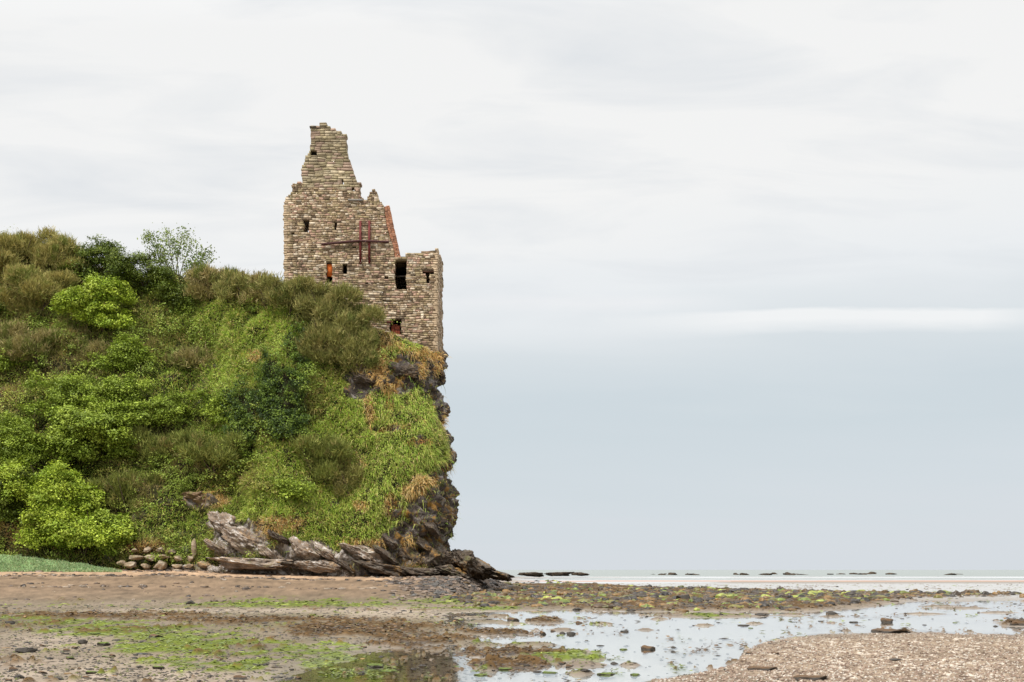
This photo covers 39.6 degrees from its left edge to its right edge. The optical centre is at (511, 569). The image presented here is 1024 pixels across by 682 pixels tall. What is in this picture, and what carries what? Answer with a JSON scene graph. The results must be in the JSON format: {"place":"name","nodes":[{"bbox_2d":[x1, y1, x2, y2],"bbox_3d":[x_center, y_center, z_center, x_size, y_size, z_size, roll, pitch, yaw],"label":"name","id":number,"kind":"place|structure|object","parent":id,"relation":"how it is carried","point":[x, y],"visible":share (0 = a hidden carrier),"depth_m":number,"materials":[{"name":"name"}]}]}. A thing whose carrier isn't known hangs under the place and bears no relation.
{"place":"outdoors","nodes":[
{"label":"outdoors","id":0,"kind":"place"},
{"bbox_2d":[0,255,459,576],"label":"hill","id":1,"kind":"structure","parent":0,"point":[353,390],"depth_m":99.29,"materials":[{"name":"plant"}]},
{"bbox_2d":[0,285,17,315],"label":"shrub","id":2,"kind":"object","parent":1,"relation":"on","point":[4,308],"visible":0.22,"depth_m":109.50,"materials":[{"name":"green plant"}]},
{"bbox_2d":[0,339,28,374],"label":"shrub","id":3,"kind":"object","parent":1,"relation":"on","point":[5,364],"visible":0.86,"depth_m":105.84,"materials":[{"name":"green plant"}]},
{"bbox_2d":[0,458,36,522],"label":"shrub","id":4,"kind":"object","parent":1,"relation":"on","point":[10,513],"visible":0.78,"depth_m":97.28,"materials":[{"name":"green plant"}]},
{"bbox_2d":[0,408,53,474],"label":"shrub","id":5,"kind":"object","parent":1,"relation":"on","point":[15,436],"visible":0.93,"depth_m":99.56,"materials":[{"name":"green plant"}]},
{"bbox_2d":[0,225,65,269],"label":"gorse bush","id":6,"kind":"object","parent":1,"relation":"on","point":[12,244],"visible":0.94,"depth_m":110.13,"materials":[{"name":"green plant"}]},
{"bbox_2d":[0,317,71,370],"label":"gorse bush","id":7,"kind":"object","parent":1,"relation":"on","point":[22,338],"visible":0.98,"depth_m":105.98,"materials":[{"name":"green plant"}]},
{"bbox_2d":[0,260,82,315],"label":"gorse bush","id":8,"kind":"object","parent":1,"relation":"on","point":[34,284],"visible":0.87,"depth_m":108.00,"materials":[{"name":"green plant"}]},
{"bbox_2d":[0,455,107,515],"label":"shrub","id":9,"kind":"object","parent":1,"relation":"on","point":[37,491],"visible":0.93,"depth_m":97.37,"materials":[{"name":"green plant"}]},
{"bbox_2d":[27,231,91,272],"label":"gorse bush","id":10,"kind":"object","parent":1,"relation":"on","point":[64,245],"visible":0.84,"depth_m":110.25,"materials":[{"name":"green plant"}]},
{"bbox_2d":[0,554,121,571],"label":"grass bank","id":11,"kind":"structure","parent":1,"relation":"on","point":[4,558],"depth_m":94.41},
{"bbox_2d":[14,367,122,417],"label":"shrub","id":12,"kind":"object","parent":1,"relation":"on","point":[74,386],"visible":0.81,"depth_m":102.34,"materials":[{"name":"green plant"}]},
{"bbox_2d":[12,501,138,556],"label":"shrub","id":13,"kind":"object","parent":1,"relation":"on","point":[55,525],"visible":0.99,"depth_m":96.03,"materials":[{"name":"green plant"}]},
{"bbox_2d":[67,333,113,371],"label":"gorse bush","id":14,"kind":"object","parent":1,"relation":"on","point":[95,347],"visible":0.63,"depth_m":106.12,"materials":[{"name":"green plant"}]},
{"bbox_2d":[44,272,140,331],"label":"shrub","id":15,"kind":"object","parent":1,"relation":"on","point":[86,304],"visible":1,"depth_m":106.14,"materials":[{"name":"green plant"}]},
{"bbox_2d":[32,395,154,465],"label":"shrub","id":16,"kind":"object","parent":1,"relation":"on","point":[73,424],"visible":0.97,"depth_m":100.06,"materials":[{"name":"green plant"}]},
{"bbox_2d":[57,234,134,279],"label":"shrub","id":17,"kind":"object","parent":1,"relation":"on","point":[96,254],"visible":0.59,"depth_m":109.97,"materials":[{"name":"green plant"}]},
{"bbox_2d":[88,507,144,555],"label":"shrub","id":18,"kind":"object","parent":1,"relation":"on","point":[104,516],"visible":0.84,"depth_m":96.85,"materials":[{"name":"green plant"}]},
{"bbox_2d":[80,331,157,372],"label":"shrub","id":19,"kind":"object","parent":1,"relation":"on","point":[117,353],"visible":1,"depth_m":104.50,"materials":[{"name":"green plant"}]},
{"bbox_2d":[81,466,165,515],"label":"gorse bush","id":20,"kind":"object","parent":1,"relation":"on","point":[117,483],"visible":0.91,"depth_m":99.05,"materials":[{"name":"green plant"}]},
{"bbox_2d":[90,370,159,403],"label":"shrub","id":21,"kind":"object","parent":1,"relation":"on","point":[115,388],"visible":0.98,"depth_m":102.74,"materials":[{"name":"green plant"}]},
{"bbox_2d":[100,244,178,294],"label":"shrub","id":22,"kind":"object","parent":1,"relation":"on","point":[120,264],"visible":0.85,"depth_m":108.16,"materials":[{"name":"green plant"}]},
{"bbox_2d":[123,421,202,470],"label":"gorse bush","id":23,"kind":"object","parent":1,"relation":"on","point":[151,448],"visible":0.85,"depth_m":100.48,"materials":[{"name":"green plant"}]},
{"bbox_2d":[116,547,210,569],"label":"tumbled wall","id":24,"kind":"structure","parent":1,"relation":"on","point":[160,564],"depth_m":95.71,"materials":[{"name":"stone"}]},
{"bbox_2d":[191,539,196,556],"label":"standing stone","id":25,"kind":"object","parent":24,"relation":"on","point":[193,546],"visible":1,"depth_m":96.16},
{"bbox_2d":[148,278,198,310],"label":"shrub","id":26,"kind":"object","parent":1,"relation":"on","point":[172,287],"visible":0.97,"depth_m":107.36,"materials":[{"name":"green plant"}]},
{"bbox_2d":[143,387,209,430],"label":"shrub","id":27,"kind":"object","parent":1,"relation":"on","point":[168,414],"visible":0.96,"depth_m":101.43,"materials":[{"name":"green plant"}]},
{"bbox_2d":[137,222,220,282],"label":"sapling","id":28,"kind":"object","parent":1,"relation":"on","point":[177,253],"visible":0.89,"depth_m":110.02,"materials":[{"name":"green plant"}]},
{"bbox_2d":[157,343,219,371],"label":"gorse bush","id":29,"kind":"object","parent":1,"relation":"on","point":[189,356],"visible":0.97,"depth_m":104.63,"materials":[{"name":"green plant"}]},
{"bbox_2d":[181,491,205,504],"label":"rock outcrop","id":30,"kind":"object","parent":1,"relation":"on","point":[196,497],"visible":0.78,"depth_m":98.56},
{"bbox_2d":[0,224,410,563],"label":"bramble cover","id":31,"kind":"object","parent":1,"relation":"on","point":[189,483],"visible":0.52,"depth_m":100.82,"materials":[{"name":"green plant"}]},
{"bbox_2d":[172,428,253,475],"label":"gorse bush","id":32,"kind":"object","parent":1,"relation":"on","point":[203,447],"visible":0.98,"depth_m":98.58,"materials":[{"name":"green plant"}]},
{"bbox_2d":[178,260,249,299],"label":"gorse bush","id":33,"kind":"object","parent":1,"relation":"on","point":[201,277],"visible":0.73,"depth_m":106.33,"materials":[{"name":"green plant"}]},
{"bbox_2d":[204,538,228,554],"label":"rock outcrop","id":34,"kind":"object","parent":1,"relation":"on","point":[211,545],"visible":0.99,"depth_m":95.28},
{"bbox_2d":[199,391,234,426],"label":"shrub","id":35,"kind":"object","parent":1,"relation":"on","point":[216,413],"visible":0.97,"depth_m":100.17,"materials":[{"name":"green plant"}]},
{"bbox_2d":[207,511,236,532],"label":"rock outcrop","id":36,"kind":"object","parent":1,"relation":"on","point":[218,520],"visible":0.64,"depth_m":96.44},
{"bbox_2d":[0,254,448,568],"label":"undergrowth","id":37,"kind":"object","parent":1,"relation":"on","point":[71,356],"visible":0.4,"depth_m":104.67,"materials":[{"name":"plant"}]},
{"bbox_2d":[198,372,260,461],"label":"ivy","id":38,"kind":"object","parent":1,"relation":"attached to","point":[239,410],"visible":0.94,"depth_m":99.54,"materials":[{"name":"green plant"}]},
{"bbox_2d":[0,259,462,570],"bbox_3d":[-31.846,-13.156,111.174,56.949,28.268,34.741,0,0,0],"label":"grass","id":39,"kind":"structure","parent":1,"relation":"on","point":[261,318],"depth_m":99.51,"materials":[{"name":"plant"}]},
{"bbox_2d":[209,268,254,305],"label":"gorse bush","id":40,"kind":"object","parent":1,"relation":"on","point":[231,284],"visible":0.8,"depth_m":104.76,"materials":[{"name":"green plant"}]},
{"bbox_2d":[221,524,262,555],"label":"rock outcrop","id":41,"kind":"object","parent":1,"relation":"on","point":[239,538],"visible":0.81,"depth_m":94.81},
{"bbox_2d":[205,557,293,571],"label":"rock outcrop","id":42,"kind":"object","parent":1,"relation":"on","point":[243,564],"visible":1,"depth_m":93.37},
{"bbox_2d":[236,268,283,310],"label":"gorse bush","id":43,"kind":"object","parent":1,"relation":"on","point":[253,293],"visible":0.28,"depth_m":104.02,"materials":[{"name":"green plant"}]},
{"bbox_2d":[257,545,279,558],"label":"rock outcrop","id":44,"kind":"object","parent":1,"relation":"on","point":[266,552],"visible":0.86,"depth_m":94.45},
{"bbox_2d":[267,529,288,544],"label":"rock outcrop","id":45,"kind":"object","parent":1,"relation":"on","point":[278,537],"visible":1,"depth_m":94.73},
{"bbox_2d":[250,345,314,442],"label":"ivy","id":46,"kind":"object","parent":1,"relation":"attached to","point":[296,417],"visible":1,"depth_m":98.95,"materials":[{"name":"green plant"}]},
{"bbox_2d":[252,271,316,316],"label":"gorse bush","id":47,"kind":"object","parent":1,"relation":"on","point":[274,296],"visible":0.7,"depth_m":102.09,"materials":[{"name":"green plant"}]},
{"bbox_2d":[277,561,303,569],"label":"rock outcrop","id":48,"kind":"object","parent":1,"relation":"on","point":[290,565],"visible":0.8,"depth_m":94.00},
{"bbox_2d":[127,339,455,564],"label":"dead grass","id":49,"kind":"structure","parent":1,"relation":"on","point":[431,355],"depth_m":99.83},
{"bbox_2d":[269,475,319,502],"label":"shrub","id":50,"kind":"object","parent":1,"relation":"on","point":[290,489],"visible":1,"depth_m":96.26,"materials":[{"name":"green plant"}]},
{"bbox_2d":[281,318,312,370],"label":"ivy","id":51,"kind":"object","parent":1,"relation":"attached to","point":[297,327],"visible":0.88,"depth_m":100.44,"materials":[{"name":"green plant"}]},
{"bbox_2d":[288,536,321,560],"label":"rock outcrop","id":52,"kind":"object","parent":1,"relation":"on","point":[304,550],"visible":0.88,"depth_m":94.37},
{"bbox_2d":[275,277,335,310],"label":"gorse bush","id":53,"kind":"object","parent":1,"relation":"on","point":[319,287],"visible":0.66,"depth_m":101.99,"materials":[{"name":"green plant"}]},
{"bbox_2d":[294,560,340,572],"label":"rock outcrop","id":54,"kind":"object","parent":1,"relation":"on","point":[320,566],"visible":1,"depth_m":94.12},
{"bbox_2d":[287,317,353,364],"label":"gorse bush","id":55,"kind":"object","parent":1,"relation":"on","point":[315,341],"visible":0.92,"depth_m":100.53,"materials":[{"name":"green plant"}]},
{"bbox_2d":[313,542,336,562],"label":"rock outcrop","id":56,"kind":"object","parent":1,"relation":"on","point":[323,551],"visible":1,"depth_m":94.69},
{"bbox_2d":[289,432,361,482],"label":"gorse bush","id":57,"kind":"object","parent":1,"relation":"on","point":[332,450],"visible":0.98,"depth_m":97.72,"materials":[{"name":"green plant"}]},
{"bbox_2d":[283,280,373,334],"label":"gorse bush","id":58,"kind":"object","parent":1,"relation":"on","point":[338,293],"visible":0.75,"depth_m":101.53,"materials":[{"name":"green plant"}]},
{"bbox_2d":[335,558,355,572],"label":"rock outcrop","id":59,"kind":"object","parent":1,"relation":"on","point":[344,565],"visible":0.91,"depth_m":95.10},
{"bbox_2d":[339,543,357,553],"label":"rock outcrop","id":60,"kind":"object","parent":1,"relation":"on","point":[349,547],"visible":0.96,"depth_m":95.50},
{"bbox_2d":[310,299,387,363],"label":"gorse bush","id":61,"kind":"object","parent":1,"relation":"on","point":[355,324],"visible":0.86,"depth_m":100.82,"materials":[{"name":"green plant"}]},
{"bbox_2d":[329,461,369,498],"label":"gorse bush","id":62,"kind":"object","parent":1,"relation":"on","point":[343,485],"visible":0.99,"depth_m":97.86,"materials":[{"name":"green plant"}]},
{"bbox_2d":[334,332,383,376],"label":"gorse bush","id":63,"kind":"object","parent":1,"relation":"on","point":[353,358],"visible":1,"depth_m":100.20,"materials":[{"name":"green plant"}]},
{"bbox_2d":[283,122,443,352],"bbox_3d":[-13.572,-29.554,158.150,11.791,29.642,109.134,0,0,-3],"label":"ruined tower","id":64,"kind":"structure","parent":1,"relation":"on","point":[350,236],"depth_m":104.01,"materials":[{"name":"brown stone"}]},
{"bbox_2d":[353,371,376,388],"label":"rock outcrop","id":65,"kind":"object","parent":1,"relation":"on","point":[361,380],"visible":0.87,"depth_m":100.24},
{"bbox_2d":[349,545,389,563],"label":"rock outcrop","id":66,"kind":"object","parent":1,"relation":"on","point":[364,552],"visible":0.73,"depth_m":95.83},
{"bbox_2d":[353,560,403,576],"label":"rock outcrop","id":67,"kind":"object","parent":1,"relation":"on","point":[386,569],"visible":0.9,"depth_m":95.27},
{"bbox_2d":[371,544,398,564],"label":"rock outcrop","id":68,"kind":"object","parent":1,"relation":"on","point":[384,554],"visible":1,"depth_m":95.88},
{"bbox_2d":[382,534,397,549],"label":"rock outcrop","id":69,"kind":"object","parent":1,"relation":"on","point":[391,543],"visible":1,"depth_m":96.33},
{"bbox_2d":[394,365,418,379],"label":"rock outcrop","id":70,"kind":"object","parent":1,"relation":"on","point":[407,371],"visible":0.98,"depth_m":100.67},
{"bbox_2d":[396,545,421,565],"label":"rock outcrop","id":71,"kind":"object","parent":1,"relation":"on","point":[408,553],"visible":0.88,"depth_m":97.24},
{"bbox_2d":[397,565,439,575],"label":"rock outcrop","id":72,"kind":"object","parent":1,"relation":"on","point":[418,571],"visible":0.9,"depth_m":95.90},
{"bbox_2d":[415,536,431,551],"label":"rock outcrop","id":73,"kind":"object","parent":1,"relation":"on","point":[422,543],"visible":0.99,"depth_m":97.62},
{"bbox_2d":[422,520,439,538],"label":"rock outcrop","id":74,"kind":"object","parent":1,"relation":"on","point":[432,529],"visible":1,"depth_m":97.29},
{"bbox_2d":[420,541,451,567],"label":"rock outcrop","id":75,"kind":"object","parent":1,"relation":"on","point":[438,555],"visible":0.73,"depth_m":97.78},
{"bbox_2d":[439,370,445,380],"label":"rock outcrop","id":76,"kind":"object","parent":1,"relation":"on","point":[442,374],"visible":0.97,"depth_m":103.23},
{"bbox_2d":[434,564,469,578],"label":"rock outcrop","id":77,"kind":"object","parent":1,"relation":"on","point":[448,569],"visible":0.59,"depth_m":96.75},
{"bbox_2d":[0,570,1023,681],"bbox_3d":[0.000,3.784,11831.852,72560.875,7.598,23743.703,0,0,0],"label":"beach","id":78,"kind":"structure","parent":0,"point":[39,596],"depth_m":42.32,"materials":[{"name":"sand"}]},
{"bbox_2d":[15,647,37,652],"bbox_3d":[-9.123,1.528,26.618,0.354,0.158,0.354,0,0,31],"label":"tidal stone","id":79,"kind":"object","parent":78,"relation":"on","point":[24,650],"visible":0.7,"depth_m":26.51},
{"bbox_2d":[78,640,87,643],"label":"tidal stone","id":80,"kind":"object","parent":78,"relation":"on","point":[82,641],"visible":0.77,"depth_m":29.57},
{"bbox_2d":[97,642,110,645],"bbox_3d":[-8.356,1.538,29.141,0.255,0.138,0.206,0,0,22],"label":"tidal stone","id":81,"kind":"object","parent":78,"relation":"on","point":[103,643],"visible":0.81,"depth_m":29.07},
{"bbox_2d":[152,665,164,668],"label":"tidal stone","id":82,"kind":"object","parent":78,"relation":"on","point":[158,667],"visible":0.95,"depth_m":22.16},
{"bbox_2d":[0,568,470,605],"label":"strandline","id":83,"kind":"object","parent":78,"relation":"on","point":[142,586],"visible":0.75,"depth_m":88.77,"materials":[{"name":"gravel"}]},
{"bbox_2d":[233,675,246,679],"bbox_3d":[-3.915,1.558,20.486,0.202,0.082,0.184,0,0,3],"label":"tidal stone","id":84,"kind":"object","parent":78,"relation":"on","point":[238,677],"visible":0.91,"depth_m":20.44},
{"bbox_2d":[0,604,485,681],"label":"dark pebbles","id":85,"kind":"object","parent":78,"relation":"on","point":[454,617],"visible":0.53,"depth_m":30.62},
{"bbox_2d":[0,607,487,681],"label":"wrack tufts","id":86,"kind":"object","parent":78,"relation":"on","point":[97,678],"visible":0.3,"depth_m":32.62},
{"bbox_2d":[6,600,599,673],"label":"algae tufts","id":87,"kind":"object","parent":78,"relation":"on","point":[264,648],"visible":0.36,"depth_m":41.85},
{"bbox_2d":[366,663,383,666],"bbox_3d":[-2.248,1.611,23.454,0.237,0.143,0.293,0,0,-30],"label":"tidal stone","id":88,"kind":"object","parent":78,"relation":"on","point":[374,665],"visible":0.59,"depth_m":23.37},
{"bbox_2d":[388,563,408,575],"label":"rock outcrop","id":89,"kind":"object","parent":78,"relation":"on","point":[403,573],"visible":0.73,"depth_m":96.01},
{"bbox_2d":[375,575,512,599],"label":"shingle","id":90,"kind":"object","parent":78,"relation":"on","point":[448,583],"visible":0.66,"depth_m":89.71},
{"bbox_2d":[449,549,477,577],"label":"rock outcrop","id":91,"kind":"object","parent":78,"relation":"on","point":[464,560],"visible":0.69,"depth_m":99.15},
{"bbox_2d":[472,557,495,580],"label":"rock outcrop","id":92,"kind":"object","parent":78,"relation":"on","point":[482,567],"visible":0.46,"depth_m":101.83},
{"bbox_2d":[484,570,514,581],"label":"rock outcrop","id":93,"kind":"object","parent":78,"relation":"on","point":[498,575],"visible":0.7,"depth_m":102.08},
{"bbox_2d":[2,583,1009,678],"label":"green algae","id":94,"kind":"object","parent":78,"relation":"on","point":[239,651],"visible":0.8,"depth_m":29.87,"materials":[{"name":"plant"}]},
{"bbox_2d":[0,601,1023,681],"bbox_3d":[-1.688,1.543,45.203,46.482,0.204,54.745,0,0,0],"label":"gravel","id":95,"kind":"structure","parent":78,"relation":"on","point":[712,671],"depth_m":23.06,"materials":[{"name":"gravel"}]},
{"bbox_2d":[747,666,777,670],"bbox_3d":[3.826,1.513,21.663,0.572,0.096,0.274,0,0,-28],"label":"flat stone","id":96,"kind":"object","parent":95,"relation":"on","point":[759,668],"visible":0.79,"depth_m":21.57,"materials":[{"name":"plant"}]},
{"bbox_2d":[793,675,827,680],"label":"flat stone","id":97,"kind":"object","parent":95,"relation":"on","point":[809,677],"visible":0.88,"depth_m":19.61,"materials":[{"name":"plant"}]},
{"bbox_2d":[1,583,1023,681],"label":"seaweed","id":98,"kind":"object","parent":78,"relation":"on","point":[417,637],"visible":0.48,"depth_m":37.56,"materials":[{"name":"plant"}]},
{"bbox_2d":[517,572,543,576],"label":"skerry","id":99,"kind":"structure","parent":78,"relation":"on","point":[534,574],"depth_m":257.65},
{"bbox_2d":[544,572,573,575],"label":"skerry","id":100,"kind":"structure","parent":78,"relation":"on","point":[558,573],"depth_m":278.17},
{"bbox_2d":[571,572,589,575],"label":"skerry","id":101,"kind":"structure","parent":78,"relation":"on","point":[580,574],"depth_m":298.61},
{"bbox_2d":[597,672,613,674],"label":"tidal stone","id":102,"kind":"object","parent":78,"relation":"on","point":[606,673],"visible":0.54,"depth_m":21.69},
{"bbox_2d":[452,608,787,681],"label":"pool pebbles","id":103,"kind":"object","parent":78,"relation":"on","point":[632,611],"visible":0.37,"depth_m":34.70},
{"bbox_2d":[641,645,654,649],"bbox_3d":[2.747,1.600,28.611,0.318,0.170,0.234,0,0,-44],"label":"tidal stone","id":104,"kind":"object","parent":78,"relation":"on","point":[644,647],"visible":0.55,"depth_m":28.54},
{"bbox_2d":[276,600,1023,681],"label":"tidal pool","id":105,"kind":"structure","parent":78,"relation":"on","point":[653,663],"depth_m":33.61,"materials":[{"name":"liquid"}]},
{"bbox_2d":[507,617,518,620],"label":"tidal stone","id":106,"kind":"object","parent":105,"relation":"on","point":[511,619],"visible":0.73,"depth_m":44.25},
{"bbox_2d":[880,618,892,622],"bbox_3d":[11.405,1.584,43.257,0.355,0.257,0.481,0,0,32],"label":"tidal stone","id":107,"kind":"object","parent":105,"relation":"on","point":[884,620],"visible":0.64,"depth_m":43.12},
{"bbox_2d":[871,628,909,632],"bbox_3d":[9.525,1.554,35.796,0.968,0.159,0.714,0,0,-22],"label":"tidal stone","id":108,"kind":"object","parent":105,"relation":"on","point":[880,630],"visible":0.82,"depth_m":35.60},
{"bbox_2d":[1010,621,1023,625],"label":"tidal stone","id":109,"kind":"object","parent":105,"relation":"on","point":[1019,623],"visible":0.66,"depth_m":40.35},
{"bbox_2d":[676,595,690,598],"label":"tidal stone","id":110,"kind":"object","parent":78,"relation":"on","point":[683,596],"visible":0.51,"depth_m":68.67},
{"bbox_2d":[433,580,1023,611],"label":"weedy cobbles","id":111,"kind":"object","parent":78,"relation":"on","point":[830,599],"visible":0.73,"depth_m":76.31,"materials":[{"name":"stone"}]},
{"bbox_2d":[0,0,1023,569],"label":"sky","id":112,"kind":"structure","parent":0,"point":[728,284],"materials":[{"name":"white"}]},
{"bbox_2d":[498,570,1023,579],"bbox_3d":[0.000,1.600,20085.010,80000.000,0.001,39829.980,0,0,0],"label":"sea","id":113,"kind":"structure","parent":0,"point":[817,573],"depth_m":484.22,"materials":[{"name":"liquid"}]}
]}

